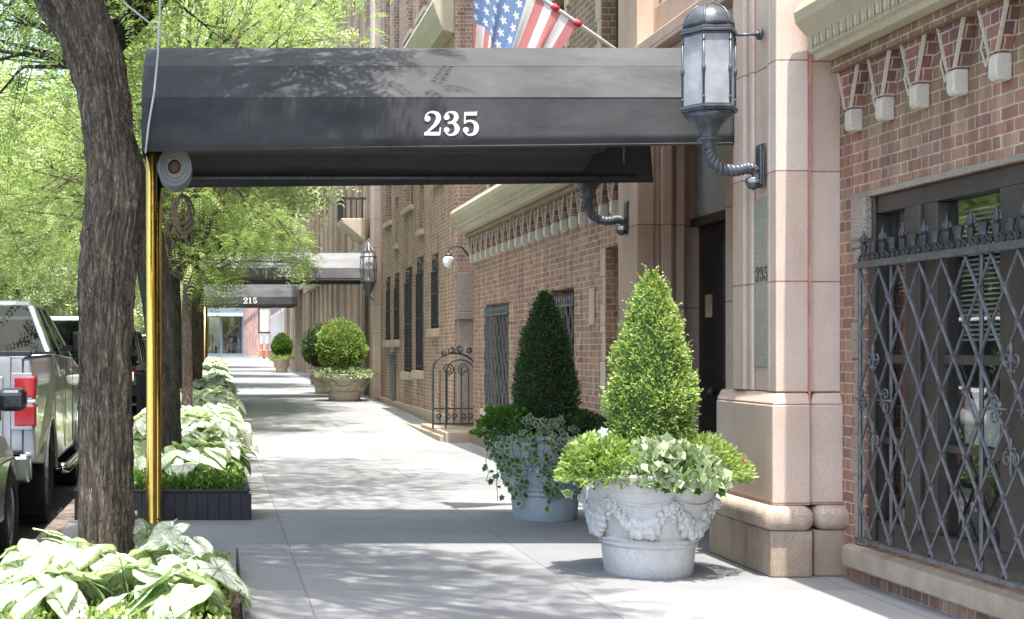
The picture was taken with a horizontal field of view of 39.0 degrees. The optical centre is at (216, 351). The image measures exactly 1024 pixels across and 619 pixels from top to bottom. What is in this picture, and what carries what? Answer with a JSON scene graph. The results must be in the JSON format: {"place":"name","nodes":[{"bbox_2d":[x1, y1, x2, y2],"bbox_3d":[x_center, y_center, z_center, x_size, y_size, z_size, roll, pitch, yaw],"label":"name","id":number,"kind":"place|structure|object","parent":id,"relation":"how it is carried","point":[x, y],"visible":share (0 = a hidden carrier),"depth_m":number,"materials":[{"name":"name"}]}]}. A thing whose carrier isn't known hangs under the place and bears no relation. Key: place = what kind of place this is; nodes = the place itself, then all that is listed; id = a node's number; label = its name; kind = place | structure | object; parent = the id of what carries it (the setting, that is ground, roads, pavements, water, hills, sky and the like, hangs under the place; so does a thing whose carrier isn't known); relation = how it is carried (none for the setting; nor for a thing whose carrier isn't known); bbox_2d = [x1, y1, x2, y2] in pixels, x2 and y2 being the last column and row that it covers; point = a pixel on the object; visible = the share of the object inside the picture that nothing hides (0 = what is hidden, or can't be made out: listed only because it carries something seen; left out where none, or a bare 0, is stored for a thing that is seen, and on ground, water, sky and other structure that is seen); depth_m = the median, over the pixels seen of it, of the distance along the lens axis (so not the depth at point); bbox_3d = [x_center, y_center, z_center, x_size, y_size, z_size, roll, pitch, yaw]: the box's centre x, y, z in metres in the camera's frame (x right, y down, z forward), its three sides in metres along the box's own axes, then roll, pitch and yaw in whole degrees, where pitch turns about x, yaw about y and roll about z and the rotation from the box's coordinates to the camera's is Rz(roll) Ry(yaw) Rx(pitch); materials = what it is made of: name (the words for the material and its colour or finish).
{"place":"outdoors","nodes":[
{"label":"outdoors","id":0,"kind":"place"},
{"bbox_2d":[0,126,74,315],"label":"street tree","id":1,"kind":"object","parent":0,"point":[17,295],"visible":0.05,"depth_m":55.90,"materials":[{"name":"green plant"}]},
{"bbox_2d":[42,185,75,315],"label":"street tree","id":2,"kind":"object","parent":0,"point":[56,309],"visible":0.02,"depth_m":66.85,"materials":[{"name":"green plant"}]},
{"bbox_2d":[47,271,77,315],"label":"street tree","id":3,"kind":"object","parent":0,"point":[69,308],"visible":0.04,"depth_m":75.53,"materials":[{"name":"green plant"}]},
{"bbox_2d":[17,404,136,544],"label":"road","id":4,"kind":"structure","parent":0,"point":[62,497],"depth_m":13.44,"materials":[{"name":"grey asphalt"}]},
{"bbox_2d":[0,388,27,561],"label":"parked car","id":5,"kind":"object","parent":4,"relation":"on","point":[13,399],"visible":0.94,"depth_m":9.55,"materials":[{"name":"silver metal"}]},
{"bbox_2d":[0,301,78,523],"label":"pickup truck","id":6,"kind":"object","parent":4,"relation":"on","point":[39,433],"visible":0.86,"depth_m":12.38,"materials":[{"name":"silver metal"}]},
{"bbox_2d":[21,499,73,558],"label":"kerb","id":7,"kind":"structure","parent":4,"relation":"on","point":[61,520],"depth_m":11.01,"materials":[{"name":"stone"}]},
{"bbox_2d":[51,316,133,380],"bbox_3d":[-2.440,0.524,20.019,2.420,1.957,4.962,0,0,0],"label":"parked car","id":8,"kind":"object","parent":4,"relation":"on","point":[67,326],"depth_m":18.00,"materials":[{"name":"white paint"},{"name":"glass"},{"name":"rubber"}]},
{"bbox_2d":[131,329,145,403],"bbox_3d":[-2.400,0.428,31.019,2.340,1.787,4.762,0,0,0],"label":"parked car","id":9,"kind":"object","parent":4,"relation":"on","point":[138,352],"visible":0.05,"depth_m":28.99,"materials":[{"name":"grey paint"}]},
{"bbox_2d":[0,0,283,352],"label":"sky","id":10,"kind":"structure","parent":0,"point":[214,322],"materials":[{"name":"white"}]},
{"bbox_2d":[221,356,259,357],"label":"avenue sidewalk","id":11,"kind":"structure","parent":0,"point":[243,357],"depth_m":150.00,"materials":[{"name":"concrete"}]},
{"bbox_2d":[207,284,259,356],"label":"corner building","id":12,"kind":"structure","parent":11,"relation":"on","point":[239,336],"depth_m":158.10,"materials":[{"name":"pink brick"}]},
{"bbox_2d":[53,358,960,618],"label":"sidewalk","id":13,"kind":"structure","parent":0,"point":[365,507],"depth_m":9.62,"materials":[{"name":"concrete"}]},
{"bbox_2d":[38,557,228,618],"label":"bed soil","id":14,"kind":"structure","parent":13,"relation":"on","point":[205,613],"depth_m":6.88,"materials":[{"name":"brown soil"}]},
{"bbox_2d":[0,528,70,558],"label":"caladium","id":15,"kind":"object","parent":14,"relation":"on","point":[24,547],"visible":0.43,"depth_m":7.70,"materials":[{"name":"white plant"}]},
{"bbox_2d":[0,551,80,610],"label":"caladium","id":16,"kind":"object","parent":14,"relation":"on","point":[13,563],"visible":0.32,"depth_m":7.02,"materials":[{"name":"white plant"}]},
{"bbox_2d":[0,563,115,618],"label":"caladium","id":17,"kind":"object","parent":14,"relation":"on","point":[60,591],"visible":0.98,"depth_m":6.61,"materials":[{"name":"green plant"}]},
{"bbox_2d":[34,0,145,571],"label":"honey locust","id":18,"kind":"object","parent":14,"relation":"on","point":[84,32],"visible":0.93,"depth_m":7.78,"materials":[{"name":"brown wood"}]},
{"bbox_2d":[46,537,137,601],"bbox_3d":[-0.615,1.191,7.216,0.693,0.478,0.591,0,0,-17],"label":"caladium","id":19,"kind":"object","parent":14,"relation":"on","point":[77,554],"visible":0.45,"depth_m":7.13,"materials":[{"name":"white plant"}]},
{"bbox_2d":[0,549,233,618],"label":"ground cover","id":20,"kind":"object","parent":14,"relation":"on","point":[116,611],"visible":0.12,"depth_m":6.58,"materials":[{"name":"green plant"}]},
{"bbox_2d":[77,557,193,618],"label":"caladium","id":21,"kind":"object","parent":14,"relation":"on","point":[117,573],"visible":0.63,"depth_m":6.89,"materials":[{"name":"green plant"}]},
{"bbox_2d":[133,510,154,535],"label":"caladium","id":22,"kind":"object","parent":14,"relation":"on","point":[141,523],"visible":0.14,"depth_m":8.39,"materials":[{"name":"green plant"}]},
{"bbox_2d":[133,518,212,563],"bbox_3d":[-0.297,1.174,8.027,0.552,0.410,0.621,0,0,0],"label":"caladium","id":23,"kind":"object","parent":14,"relation":"on","point":[142,537],"visible":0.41,"depth_m":7.94,"materials":[{"name":"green plant"}]},
{"bbox_2d":[123,562,227,618],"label":"caladium","id":24,"kind":"object","parent":14,"relation":"on","point":[183,599],"visible":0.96,"depth_m":6.58,"materials":[{"name":"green plant"}]},
{"bbox_2d":[119,532,235,597],"bbox_3d":[-0.236,1.195,7.365,0.798,0.462,0.565,0,0,43],"label":"caladium","id":25,"kind":"object","parent":14,"relation":"on","point":[183,545],"visible":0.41,"depth_m":7.37,"materials":[{"name":"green plant"}]},
{"bbox_2d":[129,552,252,611],"bbox_3d":[-0.148,1.202,7.138,0.658,0.345,0.616,0,0,0],"label":"caladium","id":26,"kind":"object","parent":14,"relation":"on","point":[221,572],"visible":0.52,"depth_m":7.04,"materials":[{"name":"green plant"}]},
{"bbox_2d":[135,362,145,413],"bbox_3d":[-1.200,0.700,24.400,0.480,1.030,0.480,0,0,0],"label":"litter bin","id":27,"kind":"object","parent":13,"relation":"on","point":[140,373],"visible":0.35,"depth_m":24.23,"materials":[{"name":"black metal"}]},
{"bbox_2d":[74,462,250,519],"bbox_3d":[-0.434,1.278,13.005,1.419,0.343,3.798,0,0,0],"label":"bed edging","id":28,"kind":"object","parent":13,"relation":"on","point":[207,504],"visible":0.22,"depth_m":11.11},
{"bbox_2d":[137,483,239,488],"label":"bed soil","id":29,"kind":"structure","parent":28,"relation":"in","point":[191,488],"depth_m":12.05,"materials":[{"name":"brown soil"}]},
{"bbox_2d":[133,434,145,455],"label":"caladium","id":30,"kind":"object","parent":29,"relation":"on","point":[140,443],"visible":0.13,"depth_m":13.15,"materials":[{"name":"green plant"}]},
{"bbox_2d":[133,446,145,471],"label":"caladium","id":31,"kind":"object","parent":29,"relation":"on","point":[140,462],"visible":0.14,"depth_m":12.17,"materials":[{"name":"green plant"}]},
{"bbox_2d":[133,456,246,488],"bbox_3d":[-0.439,1.081,13.013,1.402,0.238,3.748,0,0,0],"label":"ground cover","id":32,"kind":"object","parent":29,"relation":"on","point":[221,484],"visible":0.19,"depth_m":11.36,"materials":[{"name":"green plant"}]},
{"bbox_2d":[162,441,224,479],"bbox_3d":[-0.260,0.984,11.947,0.694,0.422,0.806,0,0,0],"label":"caladium","id":33,"kind":"object","parent":29,"relation":"on","point":[178,454],"visible":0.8,"depth_m":11.83,"materials":[{"name":"white plant"}]},
{"bbox_2d":[182,428,213,449],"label":"caladium","id":34,"kind":"object","parent":29,"relation":"on","point":[191,437],"visible":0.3,"depth_m":13.82,"materials":[{"name":"green plant"}]},
{"bbox_2d":[185,437,248,476],"bbox_3d":[-0.043,0.959,12.284,0.550,0.390,0.645,0,0,-18],"label":"caladium","id":35,"kind":"object","parent":29,"relation":"on","point":[219,452],"visible":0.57,"depth_m":12.16,"materials":[{"name":"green plant"}]},
{"bbox_2d":[200,426,242,447],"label":"caladium","id":36,"kind":"object","parent":29,"relation":"on","point":[211,430],"visible":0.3,"depth_m":14.49,"materials":[{"name":"green plant"}]},
{"bbox_2d":[189,432,256,476],"bbox_3d":[0.049,1.012,13.232,0.687,0.501,0.419,0,0,31],"label":"caladium","id":37,"kind":"object","parent":29,"relation":"on","point":[233,445],"visible":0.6,"depth_m":13.16,"materials":[{"name":"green plant"}]},
{"bbox_2d":[0,0,348,380],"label":"honey locust","id":38,"kind":"object","parent":13,"relation":"on","point":[197,371],"visible":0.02,"depth_m":29.88,"materials":[{"name":"green plant"}]},
{"bbox_2d":[15,159,344,369],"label":"honey locust","id":39,"kind":"object","parent":13,"relation":"on","point":[137,290],"visible":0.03,"depth_m":40.83,"materials":[{"name":"green plant"}]},
{"bbox_2d":[0,0,360,388],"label":"honey locust","id":40,"kind":"object","parent":13,"relation":"on","point":[302,194],"visible":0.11,"depth_m":26.13,"materials":[{"name":"green plant"}]},
{"bbox_2d":[0,0,368,457],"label":"honey locust","id":41,"kind":"object","parent":13,"relation":"on","point":[129,24],"visible":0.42,"depth_m":13.15,"materials":[{"name":"green plant"}]},
{"bbox_2d":[54,193,317,362],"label":"honey locust","id":42,"kind":"object","parent":13,"relation":"on","point":[181,282],"visible":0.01,"depth_m":51.26,"materials":[{"name":"green plant"}]},
{"bbox_2d":[0,0,391,407],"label":"honey locust","id":43,"kind":"object","parent":13,"relation":"on","point":[184,264],"visible":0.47,"depth_m":21.88,"materials":[{"name":"green plant"}]},
{"bbox_2d":[134,236,288,357],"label":"honey locust","id":44,"kind":"object","parent":13,"relation":"on","point":[136,315],"visible":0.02,"depth_m":69.87,"materials":[{"name":"green plant"}]},
{"bbox_2d":[226,580,245,618],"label":"dry twigs","id":45,"kind":"object","parent":13,"relation":"on","point":[234,610],"visible":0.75,"depth_m":6.90,"materials":[{"name":"brown wood"}]},
{"bbox_2d":[236,548,244,618],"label":"wire edging","id":46,"kind":"object","parent":13,"relation":"on","point":[242,612],"visible":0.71,"depth_m":7.51,"materials":[{"name":"metal"}]},
{"bbox_2d":[204,285,296,359],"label":"entrance canopy","id":47,"kind":"object","parent":13,"relation":"on","point":[273,296],"visible":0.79,"depth_m":60.96,"materials":[{"name":"black fabric"}]},
{"bbox_2d":[260,234,285,360],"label":"pink brick building","id":48,"kind":"structure","parent":13,"relation":"on","point":[278,320],"depth_m":90.44,"materials":[{"name":"pink brick"}]},
{"bbox_2d":[258,308,270,333],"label":"hanging sign","id":49,"kind":"object","parent":48,"relation":"attached to","point":[264,320],"visible":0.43,"depth_m":97.98,"materials":[{"name":"white"}]},
{"bbox_2d":[200,253,362,283],"bbox_3d":[1.513,-0.639,34.000,4.214,3.530,2.042,0,0,0],"label":"entrance canopy","id":50,"kind":"object","parent":13,"relation":"on","point":[340,268],"visible":0.5,"depth_m":33.04,"materials":[{"name":"grey fabric"}]},
{"bbox_2d":[273,357,289,372],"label":"planter","id":51,"kind":"object","parent":13,"relation":"on","point":[281,366],"visible":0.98,"depth_m":59.75,"materials":[{"name":"stone"}]},
{"bbox_2d":[267,353,294,359],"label":"bedding plant","id":52,"kind":"object","parent":51,"relation":"in","point":[292,357],"visible":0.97,"depth_m":59.69,"materials":[{"name":"green plant"}]},
{"bbox_2d":[270,332,293,356],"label":"round topiary","id":53,"kind":"object","parent":51,"relation":"in","point":[281,343],"visible":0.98,"depth_m":59.74,"materials":[{"name":"green plant"}]},
{"bbox_2d":[286,0,308,372],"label":"stone building","id":54,"kind":"structure","parent":13,"relation":"on","point":[297,321],"depth_m":62.20,"materials":[{"name":"stone"}]},
{"bbox_2d":[306,370,338,393],"bbox_3d":[2.900,0.796,36.400,1.123,0.622,1.123,0,0,44],"label":"planter","id":55,"kind":"object","parent":13,"relation":"on","point":[319,389],"visible":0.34,"depth_m":36.14,"materials":[{"name":"stone"}]},
{"bbox_2d":[300,322,327,367],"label":"round topiary","id":56,"kind":"object","parent":55,"relation":"in","point":[309,348],"visible":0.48,"depth_m":36.15,"materials":[{"name":"green plant"}]},
{"bbox_2d":[303,0,380,399],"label":"stone building","id":57,"kind":"structure","parent":13,"relation":"on","point":[354,225],"depth_m":37.05,"materials":[{"name":"stone"}]},
{"bbox_2d":[319,374,369,400],"bbox_3d":[2.930,0.831,32.000,1.227,0.622,1.227,0,0,-17],"label":"planter","id":58,"kind":"object","parent":13,"relation":"on","point":[347,388],"visible":0.94,"depth_m":31.63,"materials":[{"name":"stone"}]},
{"bbox_2d":[315,315,369,370],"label":"round topiary","id":59,"kind":"object","parent":58,"relation":"in","point":[341,341],"visible":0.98,"depth_m":31.65,"materials":[{"name":"green plant"}]},
{"bbox_2d":[313,365,377,378],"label":"bedding plant","id":60,"kind":"object","parent":58,"relation":"in","point":[356,369],"visible":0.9,"depth_m":31.60,"materials":[{"name":"green plant"}]},
{"bbox_2d":[377,0,472,426],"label":"brick building","id":61,"kind":"structure","parent":13,"relation":"on","point":[426,306],"depth_m":25.24,"materials":[{"name":"brown brick"}]},
{"bbox_2d":[359,242,377,300],"bbox_3d":[3.480,-1.823,32.000,0.424,1.368,0.424,0,0,0],"label":"cage lantern","id":62,"kind":"object","parent":61,"relation":"attached to","point":[368,281],"visible":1,"depth_m":31.89,"materials":[{"name":"grey metal"}]},
{"bbox_2d":[401,185,412,215],"bbox_3d":[3.865,-3.750,27.600,0.270,2.000,1.360,0,0,0],"label":"window","id":63,"kind":"structure","parent":61,"relation":"in","point":[409,208],"depth_m":27.78,"materials":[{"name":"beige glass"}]},
{"bbox_2d":[443,245,468,267],"bbox_3d":[3.563,-1.414,20.750,0.392,0.335,0.162,0,0,0],"label":"globe lamp","id":64,"kind":"object","parent":61,"relation":"attached to","point":[448,260],"visible":1,"depth_m":20.71,"materials":[{"name":"white glass"}]},
{"bbox_2d":[402,421,471,442],"bbox_3d":[4.020,1.270,22.660,1.440,0.160,4.480,0,0,0],"label":"entrance step","id":65,"kind":"object","parent":13,"relation":"on","point":[451,434],"visible":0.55,"depth_m":20.89,"materials":[{"name":"stone"}]},
{"bbox_2d":[432,345,472,428],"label":"iron gate","id":66,"kind":"structure","parent":65,"relation":"on","point":[446,408],"depth_m":21.39,"materials":[{"name":"black metal"}]},
{"bbox_2d":[142,48,733,525],"bbox_3d":[1.460,-0.402,10.000,3.979,3.503,2.042,0,0,0],"label":"entrance canopy","id":67,"kind":"object","parent":13,"relation":"on","point":[326,116],"visible":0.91,"depth_m":9.09,"materials":[{"name":"black fabric"}]},
{"bbox_2d":[120,0,184,52],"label":"guy wire","id":68,"kind":"object","parent":67,"relation":"attached to","point":[151,24],"visible":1,"depth_m":9.29,"materials":[{"name":"metal"}]},
{"bbox_2d":[145,0,160,152],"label":"rope","id":69,"kind":"object","parent":67,"relation":"attached to","point":[153,96],"visible":1,"depth_m":9.00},
{"bbox_2d":[157,151,193,191],"bbox_3d":[-0.280,-1.246,9.288,0.251,0.327,0.344,0,0,0],"label":"canvas roll","id":70,"kind":"object","parent":67,"relation":"hanging from","point":[175,169],"visible":0.91,"depth_m":9.12,"materials":[{"name":"grey fabric"}]},
{"bbox_2d":[171,190,194,238],"bbox_3d":[-0.233,-1.038,9.450,0.170,0.544,0.096,0,0,0],"label":"cord coil","id":71,"kind":"object","parent":70,"relation":"hanging from","point":[186,198],"visible":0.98,"depth_m":9.45,"materials":[{"name":"metal"}]},
{"bbox_2d":[494,431,582,521],"bbox_3d":[2.650,1.007,11.250,0.864,0.687,0.864,0,0,-23],"label":"planter","id":72,"kind":"object","parent":13,"relation":"on","point":[535,504],"visible":0.37,"depth_m":11.00,"materials":[{"name":"stone"}]},
{"bbox_2d":[482,434,511,500],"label":"trailing ivy","id":73,"kind":"object","parent":72,"relation":"hanging from","point":[494,476],"visible":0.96,"depth_m":11.08,"materials":[{"name":"green plant"}]},
{"bbox_2d":[468,402,547,439],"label":"bedding plant","id":74,"kind":"object","parent":72,"relation":"in","point":[488,419],"visible":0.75,"depth_m":11.09,"materials":[{"name":"green plant"}]},
{"bbox_2d":[482,413,578,513],"bbox_3d":[2.462,0.884,10.993,0.770,0.806,0.409,0,0,28],"label":"trailing ivy","id":75,"kind":"object","parent":72,"relation":"in","point":[542,426],"visible":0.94,"depth_m":10.91,"materials":[{"name":"green plant"}]},
{"bbox_2d":[508,284,582,434],"bbox_3d":[2.658,0.175,11.240,0.593,1.451,0.611,0,0,0],"label":"cone topiary","id":76,"kind":"object","parent":72,"relation":"in","point":[546,384],"visible":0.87,"depth_m":11.11,"materials":[{"name":"green plant"}]},
{"bbox_2d":[544,407,614,436],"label":"bedding plant","id":77,"kind":"object","parent":72,"relation":"in","point":[586,418],"visible":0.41,"depth_m":11.02,"materials":[{"name":"green plant"}]},
{"bbox_2d":[577,473,721,578],"bbox_3d":[2.630,1.036,8.490,0.890,0.628,0.890,0,0,0],"label":"planter","id":78,"kind":"object","parent":13,"relation":"on","point":[644,533],"visible":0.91,"depth_m":8.22,"materials":[{"name":"stone"}]},
{"bbox_2d":[552,429,647,489],"bbox_3d":[2.358,0.641,8.444,0.626,0.368,0.714,0,0,21],"label":"bedding plant","id":79,"kind":"object","parent":78,"relation":"in","point":[586,451],"visible":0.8,"depth_m":8.28,"materials":[{"name":"green plant"}]},
{"bbox_2d":[561,467,729,498],"bbox_3d":[2.562,0.773,8.225,1.020,0.216,0.431,0,0,0],"label":"trailing ivy","id":80,"kind":"object","parent":78,"relation":"in","point":[698,491],"visible":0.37,"depth_m":8.08,"materials":[{"name":"green plant"}]},
{"bbox_2d":[599,263,703,461],"bbox_3d":[2.640,0.210,8.505,0.605,1.499,0.616,0,0,0],"label":"cone topiary","id":81,"kind":"object","parent":78,"relation":"in","point":[652,393],"visible":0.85,"depth_m":8.36,"materials":[{"name":"green plant"}]},
{"bbox_2d":[609,431,732,492],"bbox_3d":[2.694,0.646,8.250,0.705,0.357,0.646,0,0,0],"label":"variegated plant","id":82,"kind":"object","parent":78,"relation":"in","point":[653,452],"visible":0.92,"depth_m":8.07,"materials":[{"name":"green plant"}]},
{"bbox_2d":[656,430,758,484],"bbox_3d":[2.906,0.649,8.446,0.715,0.353,0.717,0,0,29],"label":"bedding plant","id":83,"kind":"object","parent":78,"relation":"in","point":[721,448],"visible":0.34,"depth_m":8.30,"materials":[{"name":"green plant"}]},
{"bbox_2d":[450,0,1023,618],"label":"apartment building","id":84,"kind":"structure","parent":13,"relation":"on","point":[846,284],"depth_m":8.29,"materials":[{"name":"brick"}]},
{"bbox_2d":[480,303,508,414],"bbox_3d":[3.825,0.125,18.675,0.270,1.550,1.710,0,0,0],"label":"window","id":85,"kind":"structure","parent":84,"relation":"in","point":[482,412],"depth_m":19.02,"materials":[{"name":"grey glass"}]},
{"bbox_2d":[473,0,615,47],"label":"flag on pole","id":86,"kind":"object","parent":84,"relation":"attached to","point":[522,24],"visible":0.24,"depth_m":11.14,"materials":[{"name":"multicoloured fabric"}]},
{"bbox_2d":[564,289,574,376],"bbox_3d":[3.930,0.060,15.140,0.060,1.480,1.040,0,0,0],"label":"window","id":87,"kind":"structure","parent":84,"relation":"in","point":[566,292],"depth_m":15.43,"materials":[{"name":"black glass"}]},
{"bbox_2d":[573,183,628,235],"bbox_3d":[3.112,-1.527,11.400,0.506,1.164,0.315,0,0,0],"label":"wall lantern","id":88,"kind":"object","parent":84,"relation":"attached to","point":[588,196],"depth_m":11.37,"materials":[{"name":"metal"}]},
{"bbox_2d":[699,221,725,442],"bbox_3d":[3.926,0.163,10.640,0.128,2.335,1.420,0,0,0],"label":"door","id":89,"kind":"structure","parent":84,"relation":"in","point":[712,238],"depth_m":11.01,"materials":[{"name":"paint"}]},
{"bbox_2d":[680,2,764,189],"bbox_3d":[3.112,-1.577,8.600,0.506,1.164,0.315,0,0,0],"label":"wall lantern","id":90,"kind":"object","parent":84,"relation":"attached to","point":[708,70],"depth_m":8.51,"materials":[{"name":"metal"}]},
{"bbox_2d":[869,162,1023,582],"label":"window","id":91,"kind":"structure","parent":84,"relation":"in","point":[979,193],"depth_m":7.40,"materials":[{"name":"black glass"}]},
{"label":"bed soil","id":92,"kind":"structure","parent":0,"visible":0},
{"bbox_2d":[133,417,145,440],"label":"caladium","id":93,"kind":"object","parent":92,"relation":"on","point":[139,426],"visible":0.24,"depth_m":16.98,"materials":[{"name":"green plant"}]},
{"bbox_2d":[181,416,206,435],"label":"caladium","id":94,"kind":"object","parent":92,"relation":"on","point":[187,424],"visible":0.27,"depth_m":16.96,"materials":[{"name":"white plant"}]},
{"bbox_2d":[181,409,206,418],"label":"caladium","id":95,"kind":"object","parent":92,"relation":"on","point":[192,414],"visible":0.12,"depth_m":17.70,"materials":[{"name":"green plant"}]},
{"bbox_2d":[193,411,258,453],"bbox_3d":[0.000,1.048,17.238,1.022,0.619,0.917,0,0,43],"label":"caladium","id":96,"kind":"object","parent":92,"relation":"on","point":[224,421],"visible":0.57,"depth_m":17.05,"materials":[{"name":"white plant"}]},
{"bbox_2d":[205,403,257,445],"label":"caladium","id":97,"kind":"object","parent":92,"relation":"on","point":[232,411],"visible":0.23,"depth_m":19.48,"materials":[{"name":"white plant"}]},
{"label":"bed soil","id":98,"kind":"structure","parent":0,"visible":0},
{"bbox_2d":[205,390,238,409],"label":"caladium","id":99,"kind":"object","parent":98,"relation":"on","point":[222,393],"visible":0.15,"depth_m":24.06,"materials":[{"name":"green plant"}]},
{"bbox_2d":[201,386,245,416],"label":"caladium","id":100,"kind":"object","parent":98,"relation":"on","point":[240,404],"visible":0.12,"depth_m":24.84,"materials":[{"name":"green plant"}]},
{"bbox_2d":[204,394,243,417],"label":"caladium","id":101,"kind":"object","parent":98,"relation":"on","point":[217,399],"visible":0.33,"depth_m":23.25,"materials":[{"name":"green plant"}]},
{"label":"bed soil","id":102,"kind":"structure","parent":0,"visible":0},
{"bbox_2d":[193,377,208,389],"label":"caladium","id":103,"kind":"object","parent":102,"relation":"on","point":[200,383],"visible":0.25,"depth_m":28.70,"materials":[{"name":"green plant"}]},
{"bbox_2d":[194,378,234,393],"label":"caladium","id":104,"kind":"object","parent":102,"relation":"on","point":[212,381],"visible":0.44,"depth_m":28.79,"materials":[{"name":"green plant"}]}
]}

